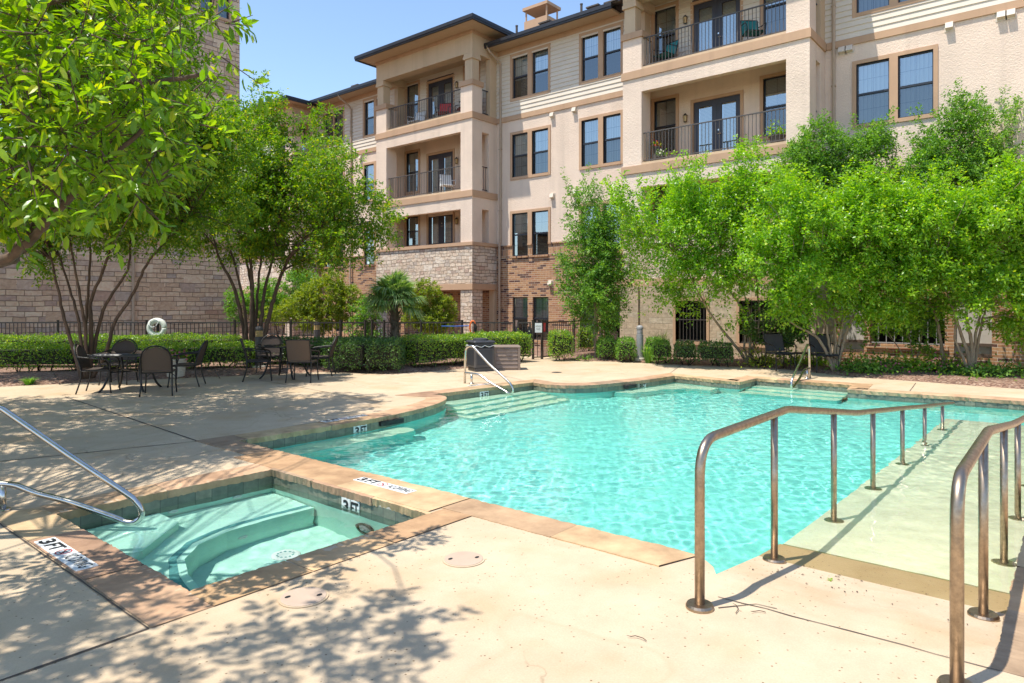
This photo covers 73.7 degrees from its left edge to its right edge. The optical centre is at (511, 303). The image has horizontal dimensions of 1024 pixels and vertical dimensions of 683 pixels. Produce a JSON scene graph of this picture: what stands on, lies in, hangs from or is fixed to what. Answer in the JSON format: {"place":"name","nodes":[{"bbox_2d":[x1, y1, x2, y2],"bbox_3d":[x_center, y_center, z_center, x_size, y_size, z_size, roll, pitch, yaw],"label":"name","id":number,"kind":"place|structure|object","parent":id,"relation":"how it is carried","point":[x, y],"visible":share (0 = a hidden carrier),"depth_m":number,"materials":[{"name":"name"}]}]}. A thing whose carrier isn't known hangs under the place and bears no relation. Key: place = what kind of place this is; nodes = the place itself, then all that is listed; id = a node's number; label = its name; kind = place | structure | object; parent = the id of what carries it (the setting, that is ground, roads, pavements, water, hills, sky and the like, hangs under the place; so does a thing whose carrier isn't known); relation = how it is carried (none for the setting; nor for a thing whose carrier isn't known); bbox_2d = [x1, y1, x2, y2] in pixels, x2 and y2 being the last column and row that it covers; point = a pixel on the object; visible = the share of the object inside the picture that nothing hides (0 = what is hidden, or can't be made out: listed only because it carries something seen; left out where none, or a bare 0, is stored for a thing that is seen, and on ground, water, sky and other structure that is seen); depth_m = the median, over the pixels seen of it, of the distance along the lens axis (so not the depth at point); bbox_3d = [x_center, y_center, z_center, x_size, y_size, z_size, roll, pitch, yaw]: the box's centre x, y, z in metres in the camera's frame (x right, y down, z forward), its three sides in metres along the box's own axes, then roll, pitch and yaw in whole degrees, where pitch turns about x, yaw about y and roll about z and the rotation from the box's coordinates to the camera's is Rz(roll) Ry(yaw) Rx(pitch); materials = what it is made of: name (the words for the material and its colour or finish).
{"place":"outdoors","nodes":[
{"label":"outdoors","id":0,"kind":"place"},
{"bbox_2d":[0,0,239,339],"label":"stone tower","id":1,"kind":"structure","parent":0,"point":[167,290],"depth_m":25.20,"materials":[{"name":"stone"}]},
{"bbox_2d":[198,0,231,22],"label":"window","id":2,"kind":"structure","parent":1,"relation":"in","point":[225,16],"depth_m":27.50,"materials":[{"name":"paint"}]},
{"bbox_2d":[146,318,166,336],"bbox_3d":[-10.220,1.026,19.641,0.585,1.248,0.202,0,0,0],"label":"life ring","id":3,"kind":"object","parent":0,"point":[153,321],"visible":0.82,"depth_m":19.59,"materials":[{"name":"plastic"}]},
{"bbox_2d":[0,311,593,371],"bbox_3d":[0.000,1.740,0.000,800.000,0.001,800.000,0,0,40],"label":"ground","id":4,"kind":"structure","parent":0,"point":[133,365],"depth_m":19.26,"materials":[{"name":"brown soil"}]},
{"bbox_2d":[0,320,365,339],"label":"pool fence","id":5,"kind":"object","parent":4,"relation":"on","point":[290,322],"visible":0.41,"depth_m":20.29,"materials":[{"name":"metal"}]},
{"bbox_2d":[220,268,322,336],"bbox_3d":[-9.105,0.118,25.988,3.880,3.078,2.100,0,0,1],"label":"garden bush","id":6,"kind":"object","parent":4,"relation":"on","point":[230,310],"visible":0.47,"depth_m":25.70,"materials":[{"name":"green plant"}]},
{"bbox_2d":[258,270,363,337],"bbox_3d":[-7.144,0.184,24.438,3.839,2.940,2.130,0,0,0],"label":"garden bush","id":7,"kind":"object","parent":4,"relation":"on","point":[297,312],"visible":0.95,"depth_m":24.26,"materials":[{"name":"green plant"}]},
{"bbox_2d":[343,293,386,338],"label":"garden bush","id":8,"kind":"object","parent":4,"relation":"on","point":[358,315],"visible":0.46,"depth_m":23.77,"materials":[{"name":"green plant"}]},
{"bbox_2d":[400,277,458,334],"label":"garden bush","id":9,"kind":"object","parent":4,"relation":"on","point":[440,302],"visible":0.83,"depth_m":22.94,"materials":[{"name":"green plant"}]},
{"bbox_2d":[240,0,1023,373],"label":"apartment building","id":10,"kind":"structure","parent":4,"relation":"on","point":[542,98],"depth_m":25.64,"materials":[{"name":"paint"}]},
{"bbox_2d":[323,105,344,147],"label":"window","id":11,"kind":"structure","parent":10,"relation":"in","point":[336,119],"depth_m":36.54,"materials":[{"name":"paint"}]},
{"bbox_2d":[363,161,375,200],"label":"window","id":12,"kind":"structure","parent":10,"relation":"in","point":[370,169],"depth_m":34.81,"materials":[{"name":"glass"}]},
{"bbox_2d":[363,95,376,137],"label":"window","id":13,"kind":"structure","parent":10,"relation":"in","point":[369,115],"depth_m":34.81,"materials":[{"name":"glass"}]},
{"bbox_2d":[405,79,419,123],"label":"window","id":14,"kind":"structure","parent":10,"relation":"in","point":[412,93],"depth_m":32.79,"materials":[{"name":"glass"}]},
{"bbox_2d":[405,149,419,194],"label":"window","id":15,"kind":"structure","parent":10,"relation":"in","point":[412,160],"depth_m":32.77,"materials":[{"name":"glass"}]},
{"bbox_2d":[405,215,419,246],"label":"window","id":16,"kind":"structure","parent":10,"relation":"in","point":[412,225],"depth_m":32.74,"materials":[{"name":"glass"}]},
{"bbox_2d":[426,74,454,118],"bbox_3d":[-3.258,-9.160,31.412,1.840,2.420,0.162,0,0,40],"label":"door","id":17,"kind":"structure","parent":10,"relation":"in","point":[445,84],"depth_m":31.43,"materials":[{"name":"paint"}]},
{"bbox_2d":[426,148,454,193],"bbox_3d":[-3.258,-5.860,31.412,1.840,2.300,0.162,0,0,40],"label":"door","id":18,"kind":"structure","parent":10,"relation":"in","point":[443,159],"depth_m":31.43,"materials":[{"name":"paint"}]},
{"bbox_2d":[426,211,454,244],"bbox_3d":[-3.258,-3.430,31.412,1.840,1.740,0.162,0,0,40],"label":"door","id":19,"kind":"structure","parent":10,"relation":"in","point":[443,226],"depth_m":31.39,"materials":[{"name":"paint"}]},
{"bbox_2d":[514,297,527,336],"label":"window","id":20,"kind":"structure","parent":10,"relation":"in","point":[520,303],"depth_m":28.53,"materials":[{"name":"glass"}]},
{"bbox_2d":[510,43,550,101],"bbox_3d":[0.873,-9.460,28.185,2.100,1.980,0.495,0,0,40],"label":"window","id":21,"kind":"structure","parent":10,"relation":"in","point":[530,73],"depth_m":28.01,"materials":[{"name":"glass"}]},
{"bbox_2d":[510,125,550,180],"bbox_3d":[0.873,-6.180,28.185,2.100,2.000,0.495,0,0,40],"label":"window","id":22,"kind":"structure","parent":10,"relation":"in","point":[522,143],"depth_m":28.01,"materials":[{"name":"glass"}]},
{"bbox_2d":[510,207,553,255],"bbox_3d":[0.877,-2.885,28.189,2.100,1.990,0.485,0,0,40],"label":"window","id":23,"kind":"structure","parent":10,"relation":"in","point":[522,224],"depth_m":28.02,"materials":[{"name":"glass"}]},
{"bbox_2d":[534,297,548,339],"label":"window","id":24,"kind":"structure","parent":10,"relation":"in","point":[541,304],"depth_m":27.83,"materials":[{"name":"glass"}]},
{"bbox_2d":[579,21,622,84],"bbox_3d":[3.498,-9.460,26.008,1.960,1.980,0.495,0,0,40],"label":"window","id":25,"kind":"structure","parent":10,"relation":"in","point":[600,54],"depth_m":25.84,"materials":[{"name":"glass"}]},
{"bbox_2d":[579,109,622,169],"bbox_3d":[3.498,-6.180,26.008,1.960,2.000,0.495,0,0,40],"label":"window","id":26,"kind":"structure","parent":10,"relation":"in","point":[592,129],"depth_m":25.83,"materials":[{"name":"glass"}]},
{"bbox_2d":[651,0,678,62],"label":"window","id":27,"kind":"structure","parent":10,"relation":"in","point":[667,19],"depth_m":24.30,"materials":[{"name":"glass"}]},
{"bbox_2d":[651,93,678,156],"bbox_3d":[5.546,-6.290,24.310,1.060,2.080,0.495,0,0,40],"label":"window","id":28,"kind":"structure","parent":10,"relation":"in","point":[666,112],"depth_m":24.23,"materials":[{"name":"glass"}]},
{"bbox_2d":[690,0,742,52],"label":"door","id":29,"kind":"structure","parent":10,"relation":"in","point":[709,9],"depth_m":23.03,"materials":[{"name":"paint"}]},
{"bbox_2d":[690,90,742,154],"bbox_3d":[6.903,-5.860,22.985,1.840,2.300,0.162,0,0,40],"label":"door","id":30,"kind":"structure","parent":10,"relation":"in","point":[710,107],"depth_m":22.99,"materials":[{"name":"paint"}]},
{"bbox_2d":[740,20,766,40],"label":"balcony chair","id":31,"kind":"object","parent":10,"relation":"on","point":[745,28],"visible":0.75,"depth_m":21.39,"materials":[{"name":"teal metal"}]},
{"bbox_2d":[760,0,785,36],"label":"window","id":32,"kind":"structure","parent":10,"relation":"in","point":[763,9],"depth_m":21.85,"materials":[{"name":"glass"}]},
{"bbox_2d":[760,71,785,140],"bbox_3d":[8.521,-6.290,21.843,1.030,2.080,0.495,0,0,40],"label":"window","id":33,"kind":"structure","parent":10,"relation":"in","point":[774,95],"depth_m":21.89,"materials":[{"name":"glass"}]},
{"bbox_2d":[852,0,924,17],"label":"window","id":34,"kind":"structure","parent":10,"relation":"in","point":[859,7],"depth_m":19.94,"materials":[{"name":"glass"}]},
{"bbox_2d":[852,44,937,128],"bbox_3d":[11.072,-6.180,19.727,2.180,2.000,0.495,0,0,40],"label":"window","id":35,"kind":"structure","parent":10,"relation":"in","point":[900,81],"depth_m":19.54,"materials":[{"name":"glass"}]},
{"bbox_2d":[840,106,908,341],"bbox_3d":[9.864,-1.814,18.618,1.913,6.936,1.888,0,0,40],"label":"tall shrub","id":36,"kind":"object","parent":4,"relation":"on","point":[877,142],"visible":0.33,"depth_m":18.32,"materials":[{"name":"green plant"}]},
{"bbox_2d":[893,77,1023,246],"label":"tall shrub","id":37,"kind":"object","parent":4,"relation":"on","point":[971,159],"visible":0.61,"depth_m":17.39,"materials":[{"name":"green plant"}]},
{"bbox_2d":[0,0,722,304],"label":"sky","id":38,"kind":"structure","parent":0,"point":[309,48],"materials":[{"name":"blue"}]},
{"bbox_2d":[0,356,1023,682],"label":"pool deck","id":39,"kind":"structure","parent":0,"point":[518,606],"depth_m":3.72,"materials":[{"name":"concrete"}]},
{"bbox_2d":[0,405,144,525],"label":"pool rail","id":40,"kind":"object","parent":39,"relation":"on","point":[67,454],"visible":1,"depth_m":5.45,"materials":[{"name":"silver metal"}]},
{"bbox_2d":[73,343,120,394],"bbox_3d":[-7.759,1.193,12.734,0.686,0.922,0.627,0,0,-14],"label":"patio chair","id":41,"kind":"object","parent":39,"relation":"on","point":[82,357],"visible":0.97,"depth_m":12.63,"materials":[{"name":"black metal"}]},
{"bbox_2d":[98,338,138,384],"bbox_3d":[-8.139,1.193,14.164,0.627,0.922,0.686,0,0,-9],"label":"patio chair","id":42,"kind":"object","parent":39,"relation":"on","point":[125,344],"visible":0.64,"depth_m":14.37,"materials":[{"name":"black metal"}]},
{"bbox_2d":[88,350,161,392],"bbox_3d":[-7.314,1.294,13.100,1.080,0.739,1.080,0,0,-6],"label":"patio table","id":43,"kind":"object","parent":39,"relation":"on","point":[127,353],"visible":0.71,"depth_m":12.78,"materials":[{"name":"black metal"}]},
{"bbox_2d":[0,0,278,274],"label":"broadleaf tree","id":44,"kind":"object","parent":39,"relation":"on","point":[97,78],"visible":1,"depth_m":4.04,"materials":[{"name":"green plant"}]},
{"bbox_2d":[139,345,178,396],"bbox_3d":[-6.419,1.193,12.389,0.627,0.922,0.686,0,0,-19],"label":"patio chair","id":45,"kind":"object","parent":39,"relation":"on","point":[155,359],"visible":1,"depth_m":12.16,"materials":[{"name":"fabric"}]},
{"bbox_2d":[167,340,207,387],"bbox_3d":[-6.506,1.193,13.763,0.686,0.922,0.627,0,0,-11],"label":"patio chair","id":46,"kind":"object","parent":39,"relation":"on","point":[200,354],"visible":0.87,"depth_m":13.68,"materials":[{"name":"black metal"}]},
{"bbox_2d":[64,476,413,525],"bbox_3d":[-2.123,2.125,5.359,2.290,0.950,1.900,0,0,40],"label":"spa","id":47,"kind":"object","parent":39,"relation":"in","point":[387,513],"visible":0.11,"depth_m":6.11,"materials":[{"name":"paint"}]},
{"bbox_2d":[78,483,400,590],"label":"spa water","id":48,"kind":"structure","parent":47,"relation":"in","point":[193,544],"depth_m":5.37,"materials":[{"name":"teal liquid"}]},
{"bbox_2d":[240,338,271,381],"bbox_3d":[-5.521,1.198,14.733,0.661,0.912,0.627,0,0,-19],"label":"patio chair","id":49,"kind":"object","parent":39,"relation":"on","point":[252,360],"visible":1,"depth_m":14.57,"materials":[{"name":"black metal"}]},
{"bbox_2d":[257,344,313,379],"bbox_3d":[-5.071,1.294,15.300,1.200,0.739,1.200,0,0,11],"label":"patio table","id":50,"kind":"object","parent":39,"relation":"on","point":[279,346],"visible":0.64,"depth_m":15.08,"materials":[{"name":"black metal"}]},
{"bbox_2d":[285,340,319,382],"bbox_3d":[-4.461,1.198,14.498,0.627,0.912,0.661,0,0,0],"label":"patio chair","id":51,"kind":"object","parent":39,"relation":"on","point":[298,351],"visible":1,"depth_m":14.26,"materials":[{"name":"fabric"}]},
{"bbox_2d":[278,587,328,607],"bbox_3d":[-1.170,1.643,3.832,0.274,0.011,0.274,0,0,40],"label":"skimmer lid","id":52,"kind":"object","parent":39,"relation":"on","point":[302,597],"visible":1,"depth_m":3.81,"materials":[{"name":"plastic"}]},
{"bbox_2d":[306,335,338,376],"bbox_3d":[-4.361,1.193,15.757,0.686,0.922,0.627,0,0,-6],"label":"patio chair","id":53,"kind":"object","parent":39,"relation":"on","point":[333,346],"visible":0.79,"depth_m":15.62,"materials":[{"name":"black metal"}]},
{"bbox_2d":[371,320,514,357],"bbox_3d":[-2.050,1.064,20.300,4.314,1.172,0.096,0,0,0],"label":"pool fence","id":54,"kind":"object","parent":39,"relation":"on","point":[421,322],"visible":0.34,"depth_m":20.28,"materials":[{"name":"metal"}]},
{"bbox_2d":[442,551,484,567],"bbox_3d":[-0.311,1.643,4.402,0.274,0.011,0.274,0,0,40],"label":"skimmer lid","id":55,"kind":"object","parent":39,"relation":"on","point":[461,559],"visible":1,"depth_m":4.38,"materials":[{"name":"plastic"}]},
{"bbox_2d":[466,338,495,371],"bbox_3d":[-0.777,1.248,16.850,0.580,0.805,0.580,0,0,-26],"label":"litter bin","id":56,"kind":"object","parent":39,"relation":"on","point":[476,362],"visible":0.84,"depth_m":16.64,"materials":[{"name":"plastic"}]},
{"bbox_2d":[0,365,999,680],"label":"deck joint","id":57,"kind":"object","parent":39,"relation":"on","point":[148,627],"visible":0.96,"depth_m":3.71,"materials":[{"name":"grey concrete"}]},
{"bbox_2d":[493,345,520,369],"bbox_3d":[-0.150,1.350,17.229,0.700,0.600,0.642,0,0,-5],"label":"storage box","id":58,"kind":"object","parent":39,"relation":"on","point":[506,357],"visible":0.9,"depth_m":16.96,"materials":[{"name":"beige plastic"}]},
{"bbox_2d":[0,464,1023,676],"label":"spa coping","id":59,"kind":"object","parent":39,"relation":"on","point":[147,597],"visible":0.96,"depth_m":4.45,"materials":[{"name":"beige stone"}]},
{"bbox_2d":[34,537,97,570],"bbox_3d":[-2.942,1.638,4.489,0.800,0.008,0.125,0,0,40],"label":"depth marker","id":60,"kind":"object","parent":59,"relation":"on","point":[69,556],"visible":1,"depth_m":4.46,"materials":[{"name":"white tile"}]},
{"bbox_2d":[0,351,1023,388],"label":"mulch bed","id":61,"kind":"object","parent":39,"relation":"on","point":[67,376],"visible":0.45,"depth_m":15.92,"materials":[{"name":"brown soil"}]},
{"bbox_2d":[0,331,254,371],"bbox_3d":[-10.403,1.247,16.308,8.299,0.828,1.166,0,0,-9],"label":"hedge","id":62,"kind":"object","parent":61,"relation":"on","point":[59,354],"visible":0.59,"depth_m":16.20,"materials":[{"name":"green plant"}]},
{"bbox_2d":[0,47,268,378],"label":"crape myrtle","id":63,"kind":"object","parent":61,"relation":"on","point":[193,203],"visible":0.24,"depth_m":14.26,"materials":[{"name":"green plant"}]},
{"bbox_2d":[167,344,190,377],"bbox_3d":[-7.579,1.276,15.320,0.764,0.748,0.738,0,0,-22],"label":"flower pot","id":64,"kind":"object","parent":61,"relation":"on","point":[181,372],"visible":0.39,"depth_m":15.20,"materials":[{"name":"grey ceramic"}]},
{"bbox_2d":[255,334,282,372],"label":"patio chair","id":65,"kind":"object","parent":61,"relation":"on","point":[270,339],"visible":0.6,"depth_m":16.58,"materials":[{"name":"black metal"}]},
{"bbox_2d":[175,69,408,364],"bbox_3d":[-5.740,-2.215,17.038,6.631,7.786,4.391,0,0,40],"label":"crape myrtle","id":66,"kind":"object","parent":61,"relation":"on","point":[318,176],"visible":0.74,"depth_m":16.72,"materials":[{"name":"green plant"}]},
{"bbox_2d":[263,339,331,364],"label":"hedge","id":67,"kind":"object","parent":61,"relation":"on","point":[313,352],"visible":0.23,"depth_m":17.47,"materials":[{"name":"green plant"}]},
{"bbox_2d":[267,333,409,361],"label":"hedge","id":68,"kind":"object","parent":61,"relation":"on","point":[295,337],"visible":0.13,"depth_m":18.50,"materials":[{"name":"green plant"}]},
{"bbox_2d":[320,335,405,372],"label":"hedge","id":69,"kind":"object","parent":61,"relation":"on","point":[354,351],"visible":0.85,"depth_m":16.21,"materials":[{"name":"green plant"}]},
{"bbox_2d":[360,269,428,338],"bbox_3d":[-3.246,0.327,18.794,1.927,2.673,1.997,0,0,40],"label":"fan palm","id":70,"kind":"object","parent":61,"relation":"on","point":[395,288],"visible":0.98,"depth_m":18.55,"materials":[{"name":"green plant"}]},
{"bbox_2d":[400,329,533,367],"bbox_3d":[-1.149,1.178,18.450,4.106,0.964,1.174,0,0,-42],"label":"hedge","id":71,"kind":"object","parent":61,"relation":"on","point":[419,348],"visible":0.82,"depth_m":17.62,"materials":[{"name":"green plant"}]},
{"bbox_2d":[576,326,593,350],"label":"clipped shrub","id":72,"kind":"object","parent":61,"relation":"on","point":[584,341],"visible":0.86,"depth_m":22.45,"materials":[{"name":"green plant"}]},
{"bbox_2d":[549,162,647,356],"bbox_3d":[2.580,-1.230,20.341,2.784,5.774,2.616,0,0,40],"label":"ornamental tree","id":73,"kind":"object","parent":61,"relation":"on","point":[595,298],"visible":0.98,"depth_m":20.06,"materials":[{"name":"green plant"}]},
{"bbox_2d":[595,335,616,359],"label":"clipped shrub","id":74,"kind":"object","parent":61,"relation":"on","point":[606,345],"visible":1,"depth_m":19.68,"materials":[{"name":"green plant"}]},
{"bbox_2d":[614,335,637,361],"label":"clipped shrub","id":75,"kind":"object","parent":61,"relation":"on","point":[625,347],"visible":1,"depth_m":19.15,"materials":[{"name":"green plant"}]},
{"bbox_2d":[650,337,672,363],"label":"clipped shrub","id":76,"kind":"object","parent":61,"relation":"on","point":[660,350],"visible":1,"depth_m":18.46,"materials":[{"name":"green plant"}]},
{"bbox_2d":[672,339,696,365],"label":"clipped shrub","id":77,"kind":"object","parent":61,"relation":"on","point":[685,351],"visible":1,"depth_m":18.13,"materials":[{"name":"green plant"}]},
{"bbox_2d":[598,134,810,363],"bbox_3d":[4.984,-1.362,17.656,5.559,6.075,2.993,0,0,-1],"label":"ornamental tree","id":78,"kind":"object","parent":61,"relation":"on","point":[687,223],"visible":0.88,"depth_m":17.19,"materials":[{"name":"green plant"}]},
{"bbox_2d":[696,339,734,366],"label":"clipped shrub","id":79,"kind":"object","parent":61,"relation":"on","point":[720,351],"visible":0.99,"depth_m":17.77,"materials":[{"name":"green plant"}]},
{"bbox_2d":[735,339,797,367],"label":"plant","id":80,"kind":"object","parent":61,"relation":"on","point":[761,360],"visible":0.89,"depth_m":17.63,"materials":[{"name":"green plant"}]},
{"bbox_2d":[738,287,816,365],"bbox_3d":[6.909,0.590,17.665,1.787,2.136,1.677,0,0,40],"label":"rounded shrub","id":81,"kind":"object","parent":61,"relation":"on","point":[789,336],"visible":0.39,"depth_m":17.49,"materials":[{"name":"green plant"}]},
{"bbox_2d":[759,347,860,367],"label":"plant","id":82,"kind":"object","parent":61,"relation":"on","point":[819,361],"visible":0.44,"depth_m":17.61,"materials":[{"name":"green plant"}]},
{"bbox_2d":[770,108,869,359],"bbox_3d":[8.503,-1.886,19.007,2.549,7.078,2.261,0,0,40],"label":"tall shrub","id":83,"kind":"object","parent":61,"relation":"on","point":[796,153],"visible":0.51,"depth_m":18.71,"materials":[{"name":"green plant"}]},
{"bbox_2d":[808,334,840,372],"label":"sling chair","id":84,"kind":"object","parent":61,"relation":"on","point":[815,345],"visible":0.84,"depth_m":16.76,"materials":[{"name":"black fabric"}]},
{"bbox_2d":[725,152,934,370],"bbox_3d":[7.258,-0.885,15.760,4.648,5.108,2.867,0,0,2],"label":"ornamental tree","id":85,"kind":"object","parent":61,"relation":"on","point":[791,246],"visible":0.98,"depth_m":15.46,"materials":[{"name":"green plant"}]},
{"bbox_2d":[824,354,915,374],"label":"plant","id":86,"kind":"object","parent":61,"relation":"on","point":[868,368],"visible":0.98,"depth_m":15.76,"materials":[{"name":"green plant"}]},
{"bbox_2d":[841,346,930,370],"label":"plant","id":87,"kind":"object","parent":61,"relation":"on","point":[877,356],"visible":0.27,"depth_m":16.76,"materials":[{"name":"green plant"}]},
{"bbox_2d":[859,293,953,363],"bbox_3d":[9.532,0.596,16.689,2.218,2.130,1.572,0,0,10],"label":"loose shrub","id":88,"kind":"object","parent":61,"relation":"on","point":[932,331],"visible":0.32,"depth_m":16.55,"materials":[{"name":"green plant"}]},
{"bbox_2d":[872,344,962,372],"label":"plant","id":89,"kind":"object","parent":61,"relation":"on","point":[918,360],"visible":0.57,"depth_m":16.02,"materials":[{"name":"green plant"}]},
{"bbox_2d":[855,155,1004,362],"bbox_3d":[9.464,-0.785,15.488,3.013,4.886,2.606,0,0,-8],"label":"ornamental tree","id":90,"kind":"object","parent":61,"relation":"on","point":[924,208],"visible":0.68,"depth_m":15.01,"materials":[{"name":"green plant"}]},
{"bbox_2d":[916,139,1023,371],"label":"ornamental tree","id":91,"kind":"object","parent":61,"relation":"on","point":[999,274],"visible":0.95,"depth_m":14.57,"materials":[{"name":"green plant"}]},
{"bbox_2d":[920,353,1023,380],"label":"plant","id":92,"kind":"object","parent":61,"relation":"on","point":[977,372],"visible":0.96,"depth_m":14.87,"materials":[{"name":"green plant"}]},
{"bbox_2d":[954,356,1023,376],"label":"plant","id":93,"kind":"object","parent":61,"relation":"on","point":[1019,367],"visible":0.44,"depth_m":15.44,"materials":[{"name":"green plant"}]},
{"bbox_2d":[546,329,574,360],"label":"clipped shrub","id":94,"kind":"object","parent":39,"relation":"on","point":[561,343],"visible":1,"depth_m":19.64,"materials":[{"name":"green plant"}]},
{"bbox_2d":[532,319,602,359],"bbox_3d":[1.878,1.064,21.799,0.229,1.172,4.057,0,0,37],"label":"pool fence","id":95,"kind":"object","parent":39,"relation":"on","point":[555,322],"visible":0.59,"depth_m":20.54,"materials":[{"name":"metal"}]},
{"bbox_2d":[195,373,1023,566],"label":"pool coping","id":96,"kind":"object","parent":39,"relation":"on","point":[425,498],"visible":1,"depth_m":6.94,"materials":[{"name":"beige stone"}]},
{"bbox_2d":[353,477,416,493],"bbox_3d":[-1.156,1.638,6.172,0.740,0.008,0.125,0,0,40],"label":"depth marker","id":97,"kind":"object","parent":96,"relation":"on","point":[393,487],"visible":1,"depth_m":6.15,"materials":[{"name":"white tile"}]},
{"bbox_2d":[464,345,513,394],"bbox_3d":[-0.488,1.315,13.765,1.322,0.939,0.110,0,0,40],"label":"pool rail","id":98,"kind":"object","parent":96,"relation":"on","point":[493,368],"visible":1,"depth_m":13.83,"materials":[{"name":"silver metal"}]},
{"bbox_2d":[790,344,810,388],"bbox_3d":[6.221,1.334,14.707,0.110,0.902,1.324,0,0,40],"label":"pool rail","id":99,"kind":"object","parent":96,"relation":"on","point":[808,370],"visible":1,"depth_m":14.85,"materials":[{"name":"silver metal"}]},
{"bbox_2d":[763,333,796,370],"bbox_3d":[6.672,1.198,17.052,0.627,0.912,0.661,0,0,-9],"label":"sling chair","id":100,"kind":"object","parent":39,"relation":"on","point":[773,342],"visible":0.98,"depth_m":17.26,"materials":[{"name":"black fabric"}]},
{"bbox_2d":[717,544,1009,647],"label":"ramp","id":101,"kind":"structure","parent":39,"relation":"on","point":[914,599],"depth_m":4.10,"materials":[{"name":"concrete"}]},
{"bbox_2d":[685,402,954,613],"bbox_3d":[4.107,1.592,7.427,0.150,1.748,9.828,0,0,40],"label":"ramp handrail","id":102,"kind":"object","parent":101,"relation":"on","point":[699,603],"visible":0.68,"depth_m":4.59,"materials":[{"name":"silver metal"}]},
{"bbox_2d":[936,415,1023,682],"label":"ramp handrail","id":103,"kind":"object","parent":101,"relation":"on","point":[978,450],"visible":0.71,"depth_m":3.72,"materials":[{"name":"silver metal"}]},
{"bbox_2d":[246,375,1023,446],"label":"pool","id":104,"kind":"structure","parent":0,"point":[331,432],"depth_m":12.75,"materials":[{"name":"teal paint"}]},
{"bbox_2d":[267,382,1023,593],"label":"pool water","id":105,"kind":"structure","parent":0,"point":[619,462],"depth_m":7.55,"materials":[{"name":"teal liquid"}]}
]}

